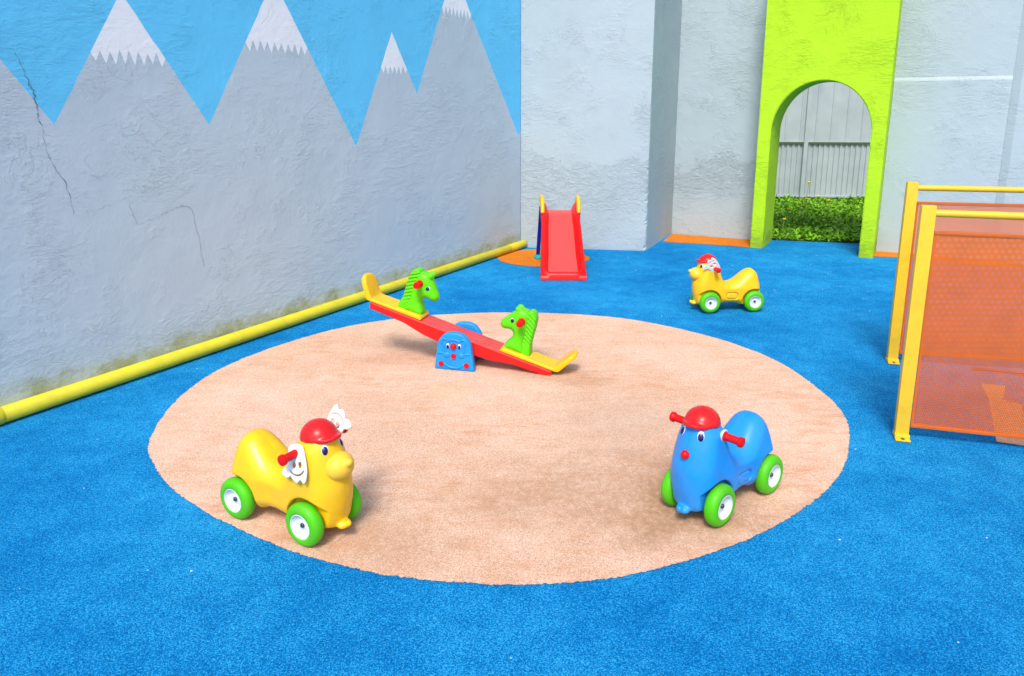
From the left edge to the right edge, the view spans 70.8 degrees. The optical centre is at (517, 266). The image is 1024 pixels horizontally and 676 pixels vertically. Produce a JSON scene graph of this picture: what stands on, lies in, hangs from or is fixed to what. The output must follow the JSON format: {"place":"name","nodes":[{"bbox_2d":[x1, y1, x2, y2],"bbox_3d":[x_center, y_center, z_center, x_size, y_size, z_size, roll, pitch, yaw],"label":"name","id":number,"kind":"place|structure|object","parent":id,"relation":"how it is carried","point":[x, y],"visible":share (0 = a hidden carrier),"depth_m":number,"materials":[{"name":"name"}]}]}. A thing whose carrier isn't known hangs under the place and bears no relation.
{"place":"outdoors","nodes":[
{"label":"outdoors","id":0,"kind":"place"},
{"bbox_2d":[772,142,869,243],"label":"ground","id":1,"kind":"structure","parent":0,"point":[831,240],"depth_m":12.00,"materials":[{"name":"green plant"}]},
{"bbox_2d":[0,0,520,406],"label":"mural wall","id":2,"kind":"structure","parent":1,"relation":"on","point":[175,175],"depth_m":5.14,"materials":[{"name":"grey paint"}]},
{"bbox_2d":[0,233,1023,675],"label":"play surface","id":3,"kind":"object","parent":1,"relation":"on","point":[120,555],"visible":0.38,"depth_m":2.74,"materials":[{"name":"blue carpet"}]},
{"bbox_2d":[0,240,526,424],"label":"floor pipe","id":4,"kind":"object","parent":3,"relation":"on","point":[39,402],"visible":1,"depth_m":4.99,"materials":[{"name":"metal"}]},
{"bbox_2d":[147,312,849,584],"bbox_3d":[-0.080,0.777,4.386,3.917,0.001,3.606,0,12,0],"label":"carpet circle","id":5,"kind":"object","parent":3,"relation":"on","point":[576,454],"visible":0.96,"depth_m":3.77,"materials":[{"name":"beige carpet"}]},
{"bbox_2d":[220,404,361,546],"bbox_3d":[-0.926,0.829,2.987,0.646,0.498,0.353,7,14,29],"label":"ride on toy","id":6,"kind":"object","parent":5,"relation":"on","point":[306,485],"visible":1,"depth_m":2.86,"materials":[{"name":"yellow plastic"}]},
{"bbox_2d":[362,267,577,375],"bbox_3d":[-0.329,0.358,4.821,1.487,0.661,0.317,3,13,14],"label":"seesaw","id":7,"kind":"object","parent":5,"relation":"on","point":[462,345],"visible":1,"depth_m":4.78,"materials":[{"name":"plastic"}]},
{"bbox_2d":[661,405,782,526],"bbox_3d":[0.895,0.797,3.144,0.623,0.492,0.353,-11,16,-41],"label":"ride on toy","id":8,"kind":"object","parent":5,"relation":"on","point":[715,465],"visible":1,"depth_m":2.98,"materials":[{"name":"blue plastic"}]},
{"bbox_2d":[498,249,588,266],"bbox_3d":[0.303,-0.102,8.409,1.078,0.001,1.003,0,12,0],"label":"orange circle","id":9,"kind":"object","parent":3,"relation":"on","point":[523,257],"visible":0.45,"depth_m":8.36,"materials":[{"name":"carpet"}]},
{"bbox_2d":[534,195,586,279],"bbox_3d":[0.474,-0.359,7.808,0.572,0.759,1.233,0,12,0],"label":"slide","id":10,"kind":"object","parent":9,"relation":"on","point":[560,242],"visible":1,"depth_m":7.66,"materials":[{"name":"red plastic"}]},
{"bbox_2d":[663,233,750,246],"bbox_3d":[2.578,-0.341,9.504,1.182,0.001,0.691,5,13,22],"label":"orange strip","id":11,"kind":"object","parent":3,"relation":"on","point":[683,238],"visible":0.9,"depth_m":9.50,"materials":[{"name":"carpet"}]},
{"bbox_2d":[672,0,766,239],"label":"back wall","id":12,"kind":"structure","parent":3,"relation":"on","point":[720,70],"depth_m":9.46,"materials":[{"name":"paint"}]},
{"bbox_2d":[688,254,764,312],"bbox_3d":[1.780,0.129,6.201,0.645,0.492,0.353,-2,12,-7],"label":"ride on toy","id":13,"kind":"object","parent":3,"relation":"on","point":[712,290],"visible":1,"depth_m":6.12,"materials":[{"name":"yellow plastic"}]},
{"bbox_2d":[750,0,902,257],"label":"archway","id":14,"kind":"object","parent":3,"relation":"on","point":[852,44],"visible":0.96,"depth_m":8.25,"materials":[{"name":"paint"}]},
{"bbox_2d":[874,251,1021,266],"bbox_3d":[6.249,0.081,7.573,4.522,0.001,0.400,7,14,28],"label":"orange strip","id":15,"kind":"object","parent":3,"relation":"on","point":[884,254],"visible":0.25,"depth_m":8.53,"materials":[{"name":"carpet"}]},
{"bbox_2d":[876,0,1023,262],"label":"ledge wall","id":16,"kind":"structure","parent":3,"relation":"on","point":[957,113],"depth_m":8.13,"materials":[{"name":"paint"}]},
{"bbox_2d":[885,182,1023,364],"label":"barrier","id":17,"kind":"object","parent":3,"relation":"on","point":[909,224],"visible":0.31,"depth_m":4.74,"materials":[{"name":"yellow paint"}]},
{"bbox_2d":[892,205,1023,441],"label":"barrier","id":18,"kind":"object","parent":3,"relation":"on","point":[921,272],"visible":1,"depth_m":3.62,"materials":[{"name":"yellow paint"}]},
{"bbox_2d":[972,367,1023,373],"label":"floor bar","id":19,"kind":"object","parent":3,"relation":"on","point":[994,371],"visible":0.31,"depth_m":4.75,"materials":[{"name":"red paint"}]},
{"bbox_2d":[982,384,1023,445],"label":"peach inlay","id":20,"kind":"object","parent":3,"relation":"on","point":[1011,440],"visible":0.29,"depth_m":4.01,"materials":[{"name":"carpet"}]},
{"bbox_2d":[521,0,681,250],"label":"corner wall","id":21,"kind":"structure","parent":1,"relation":"on","point":[599,89],"depth_m":8.64,"materials":[{"name":"paint"}]},
{"bbox_2d":[772,194,864,241],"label":"weeds","id":22,"kind":"object","parent":1,"relation":"on","point":[833,217],"visible":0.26,"depth_m":10.97,"materials":[{"name":"green plant"}]},
{"bbox_2d":[775,82,870,199],"bbox_3d":[6.986,-2.728,13.067,10.033,3.250,0.115,1,12,6],"label":"metal fence","id":23,"kind":"object","parent":1,"relation":"on","point":[830,112],"visible":0.17,"depth_m":13.33,"materials":[{"name":"metal"}]}
]}

